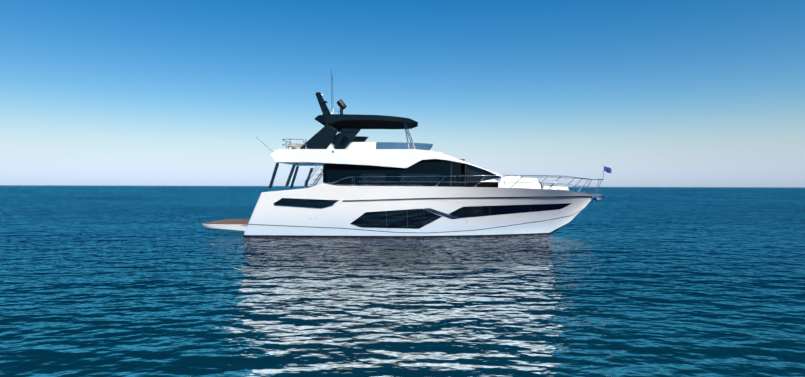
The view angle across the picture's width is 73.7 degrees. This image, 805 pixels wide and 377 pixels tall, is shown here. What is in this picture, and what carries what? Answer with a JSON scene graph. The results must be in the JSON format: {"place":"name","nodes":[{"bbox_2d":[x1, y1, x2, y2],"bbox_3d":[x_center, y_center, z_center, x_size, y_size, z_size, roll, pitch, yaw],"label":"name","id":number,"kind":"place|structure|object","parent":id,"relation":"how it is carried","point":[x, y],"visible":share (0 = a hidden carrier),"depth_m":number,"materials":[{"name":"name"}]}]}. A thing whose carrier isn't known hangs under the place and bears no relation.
{"place":"outdoors","nodes":[
{"label":"outdoors","id":0,"kind":"place"},
{"bbox_2d":[351,136,367,141],"bbox_3d":[-2.704,-2.522,31.449,1.411,1.081,0.180,0,0,1],"label":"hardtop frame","id":1,"kind":"object","parent":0,"point":[363,138],"depth_m":31.36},
{"bbox_2d":[325,159,461,169],"bbox_3d":[-0.328,-1.236,29.262,7.198,0.566,3.924,0,0,1],"label":"saloon header","id":2,"kind":"object","parent":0,"point":[343,167],"visible":0.44,"depth_m":27.34},
{"bbox_2d":[0,185,804,376],"bbox_3d":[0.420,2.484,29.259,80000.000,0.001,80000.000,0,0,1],"label":"sea","id":3,"kind":"structure","parent":0,"point":[123,281],"depth_m":13.22,"materials":[{"name":"liquid"}]},
{"bbox_2d":[243,183,593,237],"bbox_3d":[1.203,1.512,29.235,18.500,3.546,5.263,0,0,1],"label":"hull","id":4,"kind":"object","parent":3,"relation":"on","point":[339,214],"visible":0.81,"depth_m":27.00,"materials":[{"name":"white"}]},
{"bbox_2d":[202,219,246,230],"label":"swim platform","id":5,"kind":"structure","parent":4,"relation":"attached to","point":[240,227],"depth_m":27.26,"materials":[{"name":"white plastic"}]},
{"bbox_2d":[205,219,249,223],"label":"swim platform deck","id":6,"kind":"structure","parent":5,"relation":"on","point":[236,221],"depth_m":29.44,"materials":[{"name":"brown wood"}]},
{"bbox_2d":[274,205,320,208],"bbox_3d":[-5.203,0.910,29.396,2.413,0.199,4.983,0,0,1],"label":"window ledge","id":7,"kind":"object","parent":4,"relation":"attached to","point":[297,206],"depth_m":26.91,"materials":[{"name":"white plastic"}]},
{"bbox_2d":[273,198,338,207],"bbox_3d":[-4.768,0.713,29.384,3.362,0.489,5.083,0,0,1],"label":"hull window","id":8,"kind":"structure","parent":4,"relation":"in","point":[317,203],"depth_m":26.88,"materials":[{"name":"black glass"}]},
{"bbox_2d":[304,166,322,187],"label":"flybridge stair rails","id":9,"kind":"object","parent":4,"relation":"on","point":[316,178],"visible":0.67,"depth_m":27.51,"materials":[{"name":"silver metal"}]},
{"bbox_2d":[323,165,325,183],"bbox_3d":[-3.930,-0.099,29.360,0.171,2.242,3.900,0,0,1],"label":"door frame","id":10,"kind":"object","parent":4,"relation":"attached to","point":[324,173],"visible":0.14,"depth_m":27.41,"materials":[{"name":"black metal"}]},
{"bbox_2d":[350,209,441,228],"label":"hull window","id":11,"kind":"structure","parent":4,"relation":"in","point":[419,218],"depth_m":26.88,"materials":[{"name":"black glass"}]},
{"bbox_2d":[324,162,500,186],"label":"side windows","id":12,"kind":"structure","parent":4,"relation":"on","point":[443,169],"depth_m":27.32,"materials":[{"name":"black glass"}]},
{"bbox_2d":[270,144,502,176],"bbox_3d":[-0.706,-1.436,29.271,11.826,1.658,4.760,0,0,1],"label":"flybridge superstructure","id":13,"kind":"object","parent":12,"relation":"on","point":[401,158],"visible":0.77,"depth_m":26.94,"materials":[{"name":"white plastic"}]},
{"bbox_2d":[269,163,278,187],"bbox_3d":[-6.499,-0.654,27.122,0.552,1.308,0.070,0,0,1],"label":"support post","id":14,"kind":"object","parent":13,"relation":"hanging from","point":[273,175],"visible":1,"depth_m":27.09,"materials":[{"name":"black metal"}]},
{"bbox_2d":[285,165,295,185],"bbox_3d":[-5.656,-0.652,27.101,0.551,1.097,0.070,0,0,1],"label":"support post","id":15,"kind":"object","parent":13,"relation":"hanging from","point":[290,175],"visible":1,"depth_m":27.07,"materials":[{"name":"black metal"}]},
{"bbox_2d":[282,139,306,148],"bbox_3d":[-5.441,-2.232,29.389,1.422,0.574,4.534,0,0,1],"label":"railing","id":16,"kind":"object","parent":13,"relation":"on","point":[294,144],"visible":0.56,"depth_m":27.14,"materials":[{"name":"silver metal"}]},
{"bbox_2d":[290,166,298,187],"bbox_3d":[-6.382,-0.674,31.721,0.552,1.308,0.070,0,0,1],"label":"support post","id":17,"kind":"object","parent":13,"relation":"attached to","point":[294,176],"visible":1,"depth_m":31.69,"materials":[{"name":"black metal"}]},
{"bbox_2d":[288,143,301,148],"bbox_3d":[-5.452,-2.115,29.390,0.762,0.441,3.800,0,0,1],"label":"flybridge sofa","id":18,"kind":"object","parent":13,"relation":"on","point":[294,146],"visible":0.12,"depth_m":27.50,"materials":[{"name":"beige fabric"}]},
{"bbox_2d":[305,168,312,185],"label":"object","id":19,"kind":"object","parent":13,"relation":"attached to","point":[311,170],"visible":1,"depth_m":31.66,"materials":[{"name":"black metal"}]},
{"bbox_2d":[300,124,337,148],"bbox_3d":[-4.233,-2.606,27.226,1.919,1.278,0.260,0,0,1],"label":"hardtop support","id":20,"kind":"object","parent":13,"relation":"on","point":[323,137],"depth_m":27.09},
{"bbox_2d":[332,133,339,144],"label":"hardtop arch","id":21,"kind":"structure","parent":13,"relation":"on","point":[335,139],"depth_m":31.35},
{"bbox_2d":[334,128,360,148],"bbox_3d":[-2.813,-2.504,27.190,1.411,1.081,0.180,0,0,1],"label":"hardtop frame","id":22,"kind":"object","parent":13,"relation":"on","point":[341,136],"visible":0.83,"depth_m":27.11,"materials":[{"name":"black metal"}]},
{"bbox_2d":[340,133,354,145],"bbox_3d":[-2.780,-2.488,27.189,0.891,0.732,0.016,0,0,1],"label":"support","id":23,"kind":"object","parent":22,"relation":"attached to","point":[346,137],"visible":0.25,"depth_m":27.18,"materials":[{"name":"black plastic"}]},
{"bbox_2d":[347,142,376,148],"bbox_3d":[-2.061,-2.118,27.678,1.493,0.479,0.750,0,0,1],"label":"flybridge wetbar","id":24,"kind":"object","parent":13,"relation":"on","point":[362,145],"visible":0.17,"depth_m":27.30,"materials":[{"name":"white"}]},
{"bbox_2d":[315,114,417,131],"bbox_3d":[-1.851,-3.526,29.292,5.380,0.512,4.160,0,0,1],"label":"hardtop","id":25,"kind":"object","parent":13,"relation":"on","point":[338,122],"visible":0.96,"depth_m":27.65,"materials":[{"name":"black"}]},
{"bbox_2d":[316,92,330,114],"bbox_3d":[-4.322,-4.631,29.350,0.859,1.258,0.140,0,0,1],"label":"radar mast","id":26,"kind":"object","parent":25,"relation":"on","point":[324,108],"visible":0.79,"depth_m":29.28,"materials":[{"name":"black"}]},
{"bbox_2d":[331,75,332,104],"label":"antennas","id":27,"kind":"object","parent":25,"relation":"attached to","point":[331,88],"visible":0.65,"depth_m":29.88,"materials":[{"name":"white"}]},
{"bbox_2d":[337,99,346,113],"bbox_3d":[-3.326,-4.298,29.326,0.552,1.144,0.340,0,0,1],"label":"searchlight","id":28,"kind":"object","parent":25,"relation":"attached to","point":[341,104],"visible":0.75,"depth_m":29.20,"materials":[{"name":"black metal"}]},
{"bbox_2d":[376,142,432,149],"bbox_3d":[0.185,-2.134,29.246,2.917,0.426,4.240,0,0,1],"label":"windscreen","id":29,"kind":"object","parent":13,"relation":"on","point":[399,145],"visible":0.42,"depth_m":27.19,"materials":[{"name":"blue glass"}]},
{"bbox_2d":[403,121,415,148],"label":"hardtop poles","id":30,"kind":"object","parent":13,"relation":"on","point":[406,131],"visible":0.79,"depth_m":27.30,"materials":[{"name":"silver metal"}]},
{"bbox_2d":[450,161,451,184],"bbox_3d":[2.481,-0.777,27.237,0.107,1.217,0.024,0,0,1],"label":"window divider","id":31,"kind":"object","parent":12,"relation":"attached to","point":[451,175],"visible":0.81,"depth_m":27.23,"materials":[{"name":"black metal"}]},
{"bbox_2d":[244,208,583,232],"bbox_3d":[0.896,1.629,29.243,17.915,1.248,4.752,0,0,1],"label":"chine line","id":32,"kind":"object","parent":4,"relation":"in","point":[408,232],"visible":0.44,"depth_m":27.08,"materials":[{"name":"grey"}]},
{"bbox_2d":[343,196,561,201],"bbox_3d":[3.655,0.518,29.168,13.153,0.302,5.153,0,0,1],"label":"rub rail","id":33,"kind":"object","parent":4,"relation":"on","point":[457,198],"visible":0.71,"depth_m":26.77,"materials":[{"name":"grey"}]},
{"bbox_2d":[323,175,603,193],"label":"guard rails","id":34,"kind":"object","parent":4,"relation":"on","point":[568,184],"visible":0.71,"depth_m":26.86,"materials":[{"name":"silver metal"}]},
{"bbox_2d":[604,166,610,172],"bbox_3d":[11.091,-0.993,28.970,0.420,0.428,0.123,0,0,1],"label":"flag","id":35,"kind":"object","parent":34,"relation":"attached to","point":[607,169],"visible":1,"depth_m":28.97,"materials":[{"name":"blue fabric"}]},
{"bbox_2d":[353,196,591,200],"bbox_3d":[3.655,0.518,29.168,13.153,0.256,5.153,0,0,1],"label":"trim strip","id":36,"kind":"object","parent":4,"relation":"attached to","point":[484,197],"visible":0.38,"depth_m":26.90,"materials":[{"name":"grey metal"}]},
{"bbox_2d":[480,177,503,187],"bbox_3d":[4.321,-0.069,29.148,2.164,1.091,3.734,0,0,1],"label":"cabin trunk","id":37,"kind":"object","parent":4,"relation":"on","point":[500,181],"visible":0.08,"depth_m":27.84,"materials":[{"name":"white plastic"}]},
{"bbox_2d":[449,203,571,217],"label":"hull window","id":38,"kind":"structure","parent":4,"relation":"in","point":[470,211],"depth_m":27.41,"materials":[{"name":"black glass"}]},
{"bbox_2d":[504,176,540,188],"bbox_3d":[6.308,-0.076,29.098,2.100,1.131,2.440,0,0,1],"label":"coachroof","id":39,"kind":"object","parent":4,"relation":"on","point":[510,182],"visible":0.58,"depth_m":28.01,"materials":[{"name":"white plastic"}]},
{"bbox_2d":[541,186,568,190],"bbox_3d":[8.132,0.179,29.052,1.659,0.643,2.496,0,0,1],"label":"sun pad","id":40,"kind":"object","parent":4,"relation":"on","point":[554,188],"visible":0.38,"depth_m":28.03,"materials":[{"name":"white fabric"}]},
{"bbox_2d":[589,193,604,200],"bbox_3d":[10.431,0.471,28.994,0.822,0.440,0.480,0,0,1],"label":"anchor","id":41,"kind":"object","parent":4,"relation":"attached to","point":[598,197],"visible":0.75,"depth_m":28.88,"materials":[{"name":"silver metal"}]},
{"bbox_2d":[0,0,804,186],"label":"sky","id":42,"kind":"structure","parent":0,"point":[655,93],"materials":[{"name":"blue"}]},
{"bbox_2d":[327,159,497,186],"bbox_3d":[0.535,-0.462,29.244,8.760,2.092,3.760,0,0,1],"label":"saloon interior","id":43,"kind":"object","parent":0,"point":[483,184],"visible":0.12,"depth_m":27.29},
{"bbox_2d":[424,208,457,218],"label":"trim","id":44,"kind":"structure","parent":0,"point":[440,213],"depth_m":26.93,"materials":[{"name":"grey metal"}]}
]}

